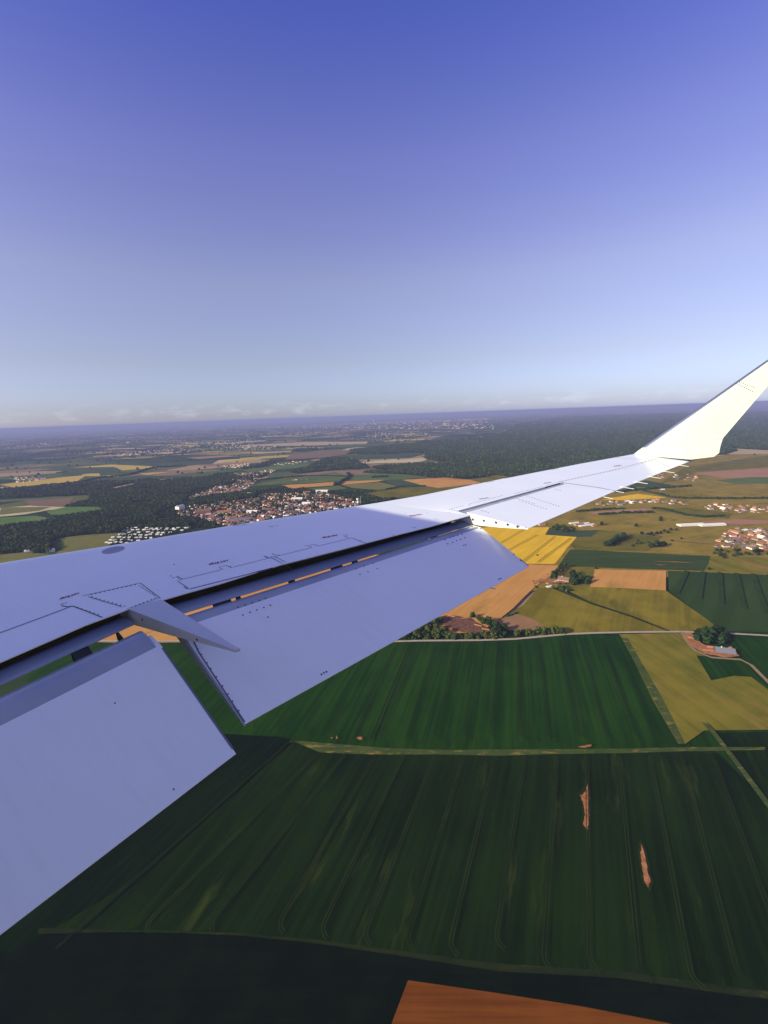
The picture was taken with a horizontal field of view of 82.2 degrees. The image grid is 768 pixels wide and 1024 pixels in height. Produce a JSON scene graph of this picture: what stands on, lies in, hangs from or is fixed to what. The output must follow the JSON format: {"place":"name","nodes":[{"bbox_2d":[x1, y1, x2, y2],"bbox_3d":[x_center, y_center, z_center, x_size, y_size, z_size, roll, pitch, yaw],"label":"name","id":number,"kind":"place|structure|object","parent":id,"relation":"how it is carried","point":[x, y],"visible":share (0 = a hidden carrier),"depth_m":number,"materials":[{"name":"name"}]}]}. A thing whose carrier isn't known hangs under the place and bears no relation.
{"place":"outdoors","nodes":[
{"label":"outdoors","id":0,"kind":"place"},
{"bbox_2d":[0,507,48,514],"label":"field","id":1,"kind":"structure","parent":0,"point":[6,510],"depth_m":1649.74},
{"bbox_2d":[0,516,48,523],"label":"field","id":2,"kind":"structure","parent":0,"point":[4,520],"depth_m":1478.57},
{"bbox_2d":[0,552,49,562],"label":"field","id":3,"kind":"structure","parent":0,"point":[11,557],"depth_m":1049.37,"materials":[{"name":"plant"}]},
{"bbox_2d":[0,497,50,501],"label":"field","id":4,"kind":"structure","parent":0,"point":[8,500],"depth_m":1877.37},
{"bbox_2d":[0,475,84,486],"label":"field","id":5,"kind":"structure","parent":0,"point":[52,480],"depth_m":2473.59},
{"bbox_2d":[25,498,73,506],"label":"field","id":6,"kind":"structure","parent":0,"point":[61,502],"depth_m":1790.46,"materials":[{"name":"soil"}]},
{"bbox_2d":[46,507,100,514],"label":"field","id":7,"kind":"structure","parent":0,"point":[63,511],"depth_m":1602.62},
{"bbox_2d":[57,533,123,553],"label":"field","id":8,"kind":"structure","parent":0,"point":[77,543],"depth_m":1159.13,"materials":[{"name":"plant"}]},
{"bbox_2d":[60,467,120,475],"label":"field","id":9,"kind":"structure","parent":0,"point":[88,471],"depth_m":2952.65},
{"bbox_2d":[3,483,212,553],"bbox_3d":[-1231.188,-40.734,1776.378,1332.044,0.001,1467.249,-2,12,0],"label":"trees","id":10,"kind":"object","parent":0,"point":[107,517],"depth_m":1466.87,"materials":[{"name":"plant"}]},
{"bbox_2d":[72,465,156,469],"bbox_3d":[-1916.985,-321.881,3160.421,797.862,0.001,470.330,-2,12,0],"label":"field","id":11,"kind":"structure","parent":0,"point":[125,467],"depth_m":3167.67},
{"bbox_2d":[101,475,186,480],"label":"field","id":12,"kind":"structure","parent":0,"point":[137,477],"depth_m":2497.88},
{"bbox_2d":[0,734,288,951],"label":"field","id":13,"kind":"structure","parent":0,"point":[83,890],"depth_m":316.65,"materials":[{"name":"plant"}]},
{"bbox_2d":[56,739,290,947],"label":"tramline","id":14,"kind":"object","parent":13,"relation":"on","point":[114,896],"visible":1,"depth_m":307.81,"materials":[{"name":"plant"}]},
{"bbox_2d":[100,744,271,879],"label":"tramline","id":15,"kind":"object","parent":13,"relation":"on","point":[182,815],"visible":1,"depth_m":338.14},
{"bbox_2d":[135,460,217,465],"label":"field","id":16,"kind":"structure","parent":0,"point":[187,463],"depth_m":3273.05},
{"bbox_2d":[160,472,374,528],"bbox_3d":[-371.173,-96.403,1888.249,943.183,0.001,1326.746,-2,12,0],"label":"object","id":17,"kind":"structure","parent":0,"point":[204,522],"depth_m":1550.05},
{"bbox_2d":[242,463,309,471],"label":"field","id":18,"kind":"structure","parent":0,"point":[289,466],"depth_m":2743.10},
{"bbox_2d":[247,472,345,485],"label":"field","id":19,"kind":"structure","parent":0,"point":[316,479],"depth_m":2154.68,"materials":[{"name":"plant"}]},
{"bbox_2d":[240,442,366,445],"bbox_3d":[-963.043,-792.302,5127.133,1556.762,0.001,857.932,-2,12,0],"label":"field","id":20,"kind":"structure","parent":0,"point":[308,443],"depth_m":5097.92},
{"bbox_2d":[283,482,333,487],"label":"field","id":21,"kind":"structure","parent":0,"point":[310,485],"depth_m":1990.92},
{"bbox_2d":[285,450,349,459],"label":"field","id":22,"kind":"structure","parent":0,"point":[313,455],"depth_m":3568.17,"materials":[{"name":"soil"}]},
{"bbox_2d":[309,485,345,490],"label":"field","id":23,"kind":"structure","parent":0,"point":[338,487],"depth_m":1884.59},
{"bbox_2d":[102,555,558,642],"bbox_3d":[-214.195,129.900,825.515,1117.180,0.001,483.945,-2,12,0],"label":"field","id":24,"kind":"structure","parent":0,"point":[503,598],"depth_m":710.96,"materials":[{"name":"soil"}]},
{"bbox_2d":[341,480,381,484],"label":"field","id":25,"kind":"structure","parent":0,"point":[351,482],"depth_m":2029.45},
{"bbox_2d":[50,634,677,743],"bbox_3d":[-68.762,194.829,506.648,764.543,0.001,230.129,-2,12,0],"label":"field","id":26,"kind":"structure","parent":0,"point":[353,685],"depth_m":471.45,"materials":[{"name":"plant"}]},
{"bbox_2d":[370,644,409,738],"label":"tramline","id":27,"kind":"object","parent":26,"relation":"on","point":[388,694],"visible":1,"depth_m":474.20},
{"bbox_2d":[380,644,416,737],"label":"tramline","id":28,"kind":"object","parent":26,"relation":"on","point":[397,692],"visible":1,"depth_m":477.05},
{"bbox_2d":[407,645,436,736],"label":"tramline","id":29,"kind":"object","parent":26,"relation":"on","point":[419,694],"visible":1,"depth_m":470.60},
{"bbox_2d":[434,645,457,737],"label":"tramline","id":30,"kind":"object","parent":26,"relation":"on","point":[445,695],"visible":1,"depth_m":467.61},
{"bbox_2d":[559,641,584,736],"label":"tramline","id":31,"kind":"object","parent":26,"relation":"on","point":[571,692],"visible":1,"depth_m":464.95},
{"bbox_2d":[580,639,612,737],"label":"tramline","id":32,"kind":"object","parent":26,"relation":"on","point":[595,691],"visible":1,"depth_m":468.50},
{"bbox_2d":[601,638,639,736],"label":"tramline","id":33,"kind":"object","parent":26,"relation":"on","point":[620,691],"visible":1,"depth_m":458.81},
{"bbox_2d":[344,482,400,489],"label":"field","id":34,"kind":"structure","parent":0,"point":[377,485],"depth_m":1903.05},
{"bbox_2d":[0,360,767,934],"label":"airplane","id":35,"kind":"object","parent":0,"point":[108,748],"visible":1,"depth_m":4.16,"materials":[{"name":"paint"}]},
{"bbox_2d":[0,933,767,1023],"bbox_3d":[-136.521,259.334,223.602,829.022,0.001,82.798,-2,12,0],"label":"field","id":36,"kind":"structure","parent":0,"point":[128,978],"depth_m":235.08,"materials":[{"name":"green plant"}]},
{"bbox_2d":[0,404,767,934],"bbox_3d":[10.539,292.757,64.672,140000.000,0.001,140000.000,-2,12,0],"label":"ground","id":37,"kind":"structure","parent":0,"point":[60,460],"depth_m":5654.59,"materials":[{"name":"plant"}]},
{"bbox_2d":[14,465,181,487],"bbox_3d":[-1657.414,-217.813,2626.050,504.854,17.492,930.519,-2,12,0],"label":"hedgerow","id":38,"kind":"object","parent":37,"relation":"on","point":[120,475],"visible":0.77,"depth_m":2614.86,"materials":[{"name":"green plant"}]},
{"bbox_2d":[8,438,254,481],"bbox_3d":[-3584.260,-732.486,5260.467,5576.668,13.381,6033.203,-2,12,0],"label":"distant houses","id":39,"kind":"structure","parent":37,"relation":"on","point":[40,477],"depth_m":4562.47,"materials":[{"name":"beige"}]},
{"bbox_2d":[178,469,354,525],"bbox_3d":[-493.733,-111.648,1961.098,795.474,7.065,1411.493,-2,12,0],"label":"distant houses","id":40,"kind":"structure","parent":37,"relation":"on","point":[246,486],"depth_m":1631.07,"materials":[{"name":"beige"}]},
{"bbox_2d":[239,475,346,481],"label":"hedgerow","id":41,"kind":"object","parent":37,"relation":"on","point":[295,476],"visible":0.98,"depth_m":2265.00,"materials":[{"name":"green plant"}]},
{"bbox_2d":[1,406,693,464],"bbox_3d":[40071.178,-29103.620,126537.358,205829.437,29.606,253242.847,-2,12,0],"label":"distant houses","id":42,"kind":"structure","parent":37,"relation":"on","point":[445,423],"depth_m":11496.50,"materials":[{"name":"beige"}]},
{"bbox_2d":[575,507,625,511],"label":"hedgerow","id":43,"kind":"object","parent":37,"relation":"on","point":[593,509],"visible":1,"depth_m":1300.12,"materials":[{"name":"green plant"}]},
{"bbox_2d":[598,510,654,514],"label":"hedgerow","id":44,"kind":"object","parent":37,"relation":"on","point":[621,512],"visible":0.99,"depth_m":1247.63,"materials":[{"name":"green plant"}]},
{"bbox_2d":[614,484,691,492],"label":"hedgerow","id":45,"kind":"object","parent":37,"relation":"on","point":[650,488],"visible":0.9,"depth_m":1596.69,"materials":[{"name":"green plant"}]},
{"bbox_2d":[651,507,724,517],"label":"hedgerow","id":46,"kind":"object","parent":37,"relation":"on","point":[683,513],"visible":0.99,"depth_m":1200.58,"materials":[{"name":"green plant"}]},
{"bbox_2d":[629,486,767,498],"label":"hedgerow","id":47,"kind":"object","parent":37,"relation":"on","point":[662,494],"visible":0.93,"depth_m":1405.63,"materials":[{"name":"green plant"}]},
{"bbox_2d":[684,633,738,656],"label":"farmyard","id":48,"kind":"structure","parent":37,"relation":"on","point":[698,645],"depth_m":545.62,"materials":[{"name":"soil"}]},
{"bbox_2d":[713,646,736,654],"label":"farmhouse","id":49,"kind":"object","parent":37,"relation":"on","point":[721,649],"visible":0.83,"depth_m":533.12,"materials":[{"name":"beige"}]},
{"bbox_2d":[0,0,767,430],"label":"sky","id":50,"kind":"structure","parent":0,"point":[212,211],"materials":[{"name":"blue"}]},
{"bbox_2d":[348,452,423,459],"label":"field","id":51,"kind":"structure","parent":0,"point":[398,455],"depth_m":3239.10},
{"bbox_2d":[345,473,428,480],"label":"field","id":52,"kind":"structure","parent":0,"point":[364,477],"depth_m":2146.53,"materials":[{"name":"plant"}]},
{"bbox_2d":[28,630,767,997],"bbox_3d":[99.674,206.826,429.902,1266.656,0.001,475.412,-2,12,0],"label":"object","id":53,"kind":"structure","parent":0,"point":[704,738],"depth_m":404.69,"materials":[{"name":"plant"}]},
{"bbox_2d":[383,480,419,486],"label":"field","id":54,"kind":"structure","parent":0,"point":[399,482],"depth_m":1949.73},
{"bbox_2d":[38,928,767,998],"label":"field","id":55,"kind":"structure","parent":0,"point":[613,974],"depth_m":239.70,"materials":[{"name":"green plant"}]},
{"bbox_2d":[56,741,767,990],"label":"field","id":56,"kind":"structure","parent":0,"point":[257,904],"depth_m":295.64,"materials":[{"name":"plant"}]},
{"bbox_2d":[145,751,318,933],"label":"tramline","id":57,"kind":"object","parent":56,"relation":"on","point":[223,848],"visible":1,"depth_m":310.54,"materials":[{"name":"green plant"}]},
{"bbox_2d":[209,752,347,933],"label":"tramline","id":58,"kind":"object","parent":56,"relation":"on","point":[270,849],"visible":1,"depth_m":307.24,"materials":[{"name":"green plant"}]},
{"bbox_2d":[286,756,359,902],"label":"tramline","id":59,"kind":"object","parent":56,"relation":"on","point":[318,837],"visible":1,"depth_m":315.38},
{"bbox_2d":[278,753,376,933],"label":"tramline","id":60,"kind":"object","parent":56,"relation":"on","point":[322,849],"visible":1,"depth_m":306.64,"materials":[{"name":"green plant"}]},
{"bbox_2d":[321,755,404,939],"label":"tramline","id":61,"kind":"object","parent":56,"relation":"on","point":[358,853],"visible":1,"depth_m":301.89,"materials":[{"name":"green plant"}]},
{"bbox_2d":[347,756,421,938],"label":"tramline","id":62,"kind":"object","parent":56,"relation":"on","point":[381,854],"visible":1,"depth_m":301.60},
{"bbox_2d":[364,755,435,945],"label":"tramline","id":63,"kind":"object","parent":56,"relation":"on","point":[395,858],"visible":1,"depth_m":297.61,"materials":[{"name":"green plant"}]},
{"bbox_2d":[406,755,465,951],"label":"tramline","id":64,"kind":"object","parent":56,"relation":"on","point":[432,861],"visible":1,"depth_m":294.46,"materials":[{"name":"green plant"}]},
{"bbox_2d":[425,755,481,950],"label":"tramline","id":65,"kind":"object","parent":56,"relation":"on","point":[451,859],"visible":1,"depth_m":295.58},
{"bbox_2d":[449,756,496,956],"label":"tramline","id":66,"kind":"object","parent":56,"relation":"on","point":[470,864],"visible":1,"depth_m":291.64,"materials":[{"name":"green plant"}]},
{"bbox_2d":[495,756,526,950],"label":"tramline","id":67,"kind":"object","parent":56,"relation":"on","point":[509,861],"visible":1,"depth_m":293.90,"materials":[{"name":"green plant"}]},
{"bbox_2d":[542,756,557,973],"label":"tramline","id":68,"kind":"object","parent":56,"relation":"on","point":[550,872],"visible":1,"depth_m":285.11,"materials":[{"name":"green plant"}]},
{"bbox_2d":[586,755,601,973],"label":"tramline","id":69,"kind":"object","parent":56,"relation":"on","point":[589,879],"visible":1,"depth_m":280.06,"materials":[{"name":"green plant"}]},
{"bbox_2d":[618,757,653,983],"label":"tramline","id":70,"kind":"object","parent":56,"relation":"on","point":[632,878],"visible":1,"depth_m":279.16,"materials":[{"name":"green plant"}]},
{"bbox_2d":[637,840,653,890],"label":"thin crop","id":71,"kind":"object","parent":56,"relation":"on","point":[649,887],"visible":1,"depth_m":289.87,"materials":[{"name":"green plant"}]},
{"bbox_2d":[640,845,650,885],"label":"soil patch","id":72,"kind":"object","parent":71,"relation":"on","point":[645,872],"visible":1,"depth_m":289.04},
{"bbox_2d":[648,756,706,990],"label":"tramline","id":73,"kind":"object","parent":56,"relation":"on","point":[675,882],"visible":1,"depth_m":275.94,"materials":[{"name":"green plant"}]},
{"bbox_2d":[680,756,752,985],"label":"tramline","id":74,"kind":"object","parent":56,"relation":"on","point":[714,878],"visible":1,"depth_m":277.12,"materials":[{"name":"green plant"}]},
{"bbox_2d":[713,760,767,911],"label":"tramline","id":75,"kind":"object","parent":56,"relation":"on","point":[741,837],"visible":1,"depth_m":304.69,"materials":[{"name":"green plant"}]},
{"bbox_2d":[364,484,471,497],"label":"field","id":76,"kind":"structure","parent":0,"point":[404,492],"depth_m":1725.24,"materials":[{"name":"plant"}]},
{"bbox_2d":[98,631,767,641],"bbox_3d":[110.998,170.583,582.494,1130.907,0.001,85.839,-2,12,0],"label":"road","id":77,"kind":"structure","parent":0,"point":[512,638],"depth_m":587.37,"materials":[{"name":"asphalt"}]},
{"bbox_2d":[405,478,479,487],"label":"field","id":78,"kind":"structure","parent":0,"point":[439,482],"depth_m":1933.86,"materials":[{"name":"soil"}]},
{"bbox_2d":[442,615,495,632],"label":"yard","id":79,"kind":"structure","parent":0,"point":[464,625],"depth_m":626.31,"materials":[{"name":"soil"}]},
{"bbox_2d":[472,475,509,482],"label":"field","id":80,"kind":"structure","parent":0,"point":[490,478],"depth_m":1985.20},
{"bbox_2d":[454,527,575,563],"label":"field","id":81,"kind":"structure","parent":0,"point":[525,549],"depth_m":1004.97,"materials":[{"name":"plant"}]},
{"bbox_2d":[496,614,544,631],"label":"field","id":82,"kind":"structure","parent":0,"point":[516,621],"depth_m":629.51,"materials":[{"name":"soil"}]},
{"bbox_2d":[290,740,764,755],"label":"road","id":83,"kind":"structure","parent":0,"point":[332,748],"depth_m":392.53,"materials":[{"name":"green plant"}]},
{"bbox_2d":[392,980,669,1023],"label":"field","id":84,"kind":"structure","parent":0,"point":[424,1003],"depth_m":222.85,"materials":[{"name":"soil"}]},
{"bbox_2d":[349,412,767,478],"bbox_3d":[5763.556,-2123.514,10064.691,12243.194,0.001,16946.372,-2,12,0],"label":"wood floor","id":85,"kind":"structure","parent":0,"point":[595,415],"depth_m":15485.21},
{"bbox_2d":[546,528,598,536],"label":"field","id":86,"kind":"structure","parent":0,"point":[575,533],"depth_m":1072.77,"materials":[{"name":"plant"}]},
{"bbox_2d":[562,566,595,591],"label":"field","id":87,"kind":"structure","parent":0,"point":[588,571],"depth_m":807.34,"materials":[{"name":"plant"}]},
{"bbox_2d":[504,587,665,636],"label":"field","id":88,"kind":"structure","parent":0,"point":[547,607],"depth_m":645.40,"materials":[{"name":"plant"}]},
{"bbox_2d":[578,777,593,833],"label":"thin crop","id":89,"kind":"object","parent":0,"point":[585,782],"visible":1,"depth_m":337.33,"materials":[{"name":"brown soil"}]},
{"bbox_2d":[580,785,589,829],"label":"soil patch","id":90,"kind":"object","parent":89,"relation":"on","point":[583,797],"visible":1,"depth_m":334.89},
{"bbox_2d":[429,454,767,590],"bbox_3d":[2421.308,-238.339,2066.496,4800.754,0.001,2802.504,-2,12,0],"label":"field","id":91,"kind":"structure","parent":0,"point":[703,484],"depth_m":1192.79,"materials":[{"name":"plant"}]},
{"bbox_2d":[570,530,661,550],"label":"field","id":92,"kind":"structure","parent":0,"point":[597,540],"depth_m":988.72,"materials":[{"name":"plant"}]},
{"bbox_2d":[588,508,650,513],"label":"field","id":93,"kind":"structure","parent":0,"point":[632,510],"depth_m":1282.12,"materials":[{"name":"brown soil"}]},
{"bbox_2d":[590,569,665,589],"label":"field","id":94,"kind":"structure","parent":0,"point":[646,579],"depth_m":772.73,"materials":[{"name":"soil"}]},
{"bbox_2d":[560,549,709,570],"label":"field","id":95,"kind":"structure","parent":0,"point":[604,559],"depth_m":866.62,"materials":[{"name":"plant"}]},
{"bbox_2d":[604,494,667,499],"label":"field","id":96,"kind":"structure","parent":0,"point":[635,496],"depth_m":1461.89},
{"bbox_2d":[571,587,721,631],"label":"field","id":97,"kind":"structure","parent":0,"point":[665,609],"depth_m":668.95,"materials":[{"name":"plant"}]},
{"bbox_2d":[628,480,669,486],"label":"field","id":98,"kind":"structure","parent":0,"point":[651,484],"depth_m":1687.17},
{"bbox_2d":[621,637,684,743],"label":"field","id":99,"kind":"structure","parent":0,"point":[658,699],"depth_m":463.82,"materials":[{"name":"green plant"}]},
{"bbox_2d":[652,489,713,498],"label":"field","id":100,"kind":"structure","parent":0,"point":[681,493],"depth_m":1500.88,"materials":[{"name":"plant"}]},
{"bbox_2d":[619,633,767,743],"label":"field","id":101,"kind":"structure","parent":0,"point":[694,696],"depth_m":464.83,"materials":[{"name":"yellow plant"}]},
{"bbox_2d":[657,507,731,518],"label":"field","id":102,"kind":"structure","parent":0,"point":[692,511],"depth_m":1234.87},
{"bbox_2d":[660,455,767,482],"bbox_3d":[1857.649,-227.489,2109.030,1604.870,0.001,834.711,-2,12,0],"label":"field","id":103,"kind":"structure","parent":0,"point":[756,462],"depth_m":2096.14,"materials":[{"name":"plant"}]},
{"bbox_2d":[668,571,767,631],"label":"field","id":104,"kind":"structure","parent":0,"point":[730,614],"depth_m":679.63,"materials":[{"name":"plant"}]},
{"bbox_2d":[674,570,688,592],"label":"tramline","id":105,"kind":"object","parent":104,"relation":"on","point":[681,582],"visible":1,"depth_m":746.82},
{"bbox_2d":[696,571,705,597],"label":"tramline","id":106,"kind":"object","parent":104,"relation":"on","point":[701,585],"visible":1,"depth_m":731.70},
{"bbox_2d":[717,572,724,602],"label":"tramline","id":107,"kind":"object","parent":104,"relation":"on","point":[720,588],"visible":1,"depth_m":716.84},
{"bbox_2d":[734,572,746,607],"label":"tramline","id":108,"kind":"object","parent":104,"relation":"on","point":[740,592],"visible":1,"depth_m":702.90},
{"bbox_2d":[751,573,767,612],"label":"tramline","id":109,"kind":"object","parent":104,"relation":"on","point":[760,594],"visible":1,"depth_m":692.63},
{"bbox_2d":[681,632,767,682],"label":"farm track","id":110,"kind":"structure","parent":0,"point":[751,665],"depth_m":520.86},
{"bbox_2d":[682,519,767,523],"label":"field","id":111,"kind":"structure","parent":0,"point":[739,521],"depth_m":1121.10,"materials":[{"name":"pink soil"}]},
{"bbox_2d":[696,655,767,688],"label":"field","id":112,"kind":"structure","parent":0,"point":[715,668],"depth_m":501.61,"materials":[{"name":"plant"}]},
{"bbox_2d":[697,468,767,477],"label":"field","id":113,"kind":"structure","parent":0,"point":[745,473],"depth_m":1879.63,"materials":[{"name":"pink soil"}]},
{"bbox_2d":[703,723,767,807],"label":"farm track","id":114,"kind":"structure","parent":0,"point":[761,795],"depth_m":366.82,"materials":[{"name":"green plant"}]},
{"bbox_2d":[704,556,767,571],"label":"field","id":115,"kind":"structure","parent":0,"point":[740,564],"depth_m":825.43,"materials":[{"name":"green plant"}]},
{"bbox_2d":[716,477,767,483],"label":"field","id":116,"kind":"structure","parent":0,"point":[754,480],"depth_m":1701.19,"materials":[{"name":"plant"}]},
{"bbox_2d":[717,732,767,798],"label":"field","id":117,"kind":"structure","parent":0,"point":[754,763],"depth_m":379.44,"materials":[{"name":"plant"}]},
{"bbox_2d":[727,448,767,453],"bbox_3d":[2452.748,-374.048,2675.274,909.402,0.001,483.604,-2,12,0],"label":"field","id":118,"kind":"structure","parent":0,"point":[746,451],"depth_m":2669.95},
{"bbox_2d":[730,637,767,683],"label":"field","id":119,"kind":"structure","parent":0,"point":[753,651],"depth_m":535.51,"materials":[{"name":"plant"}]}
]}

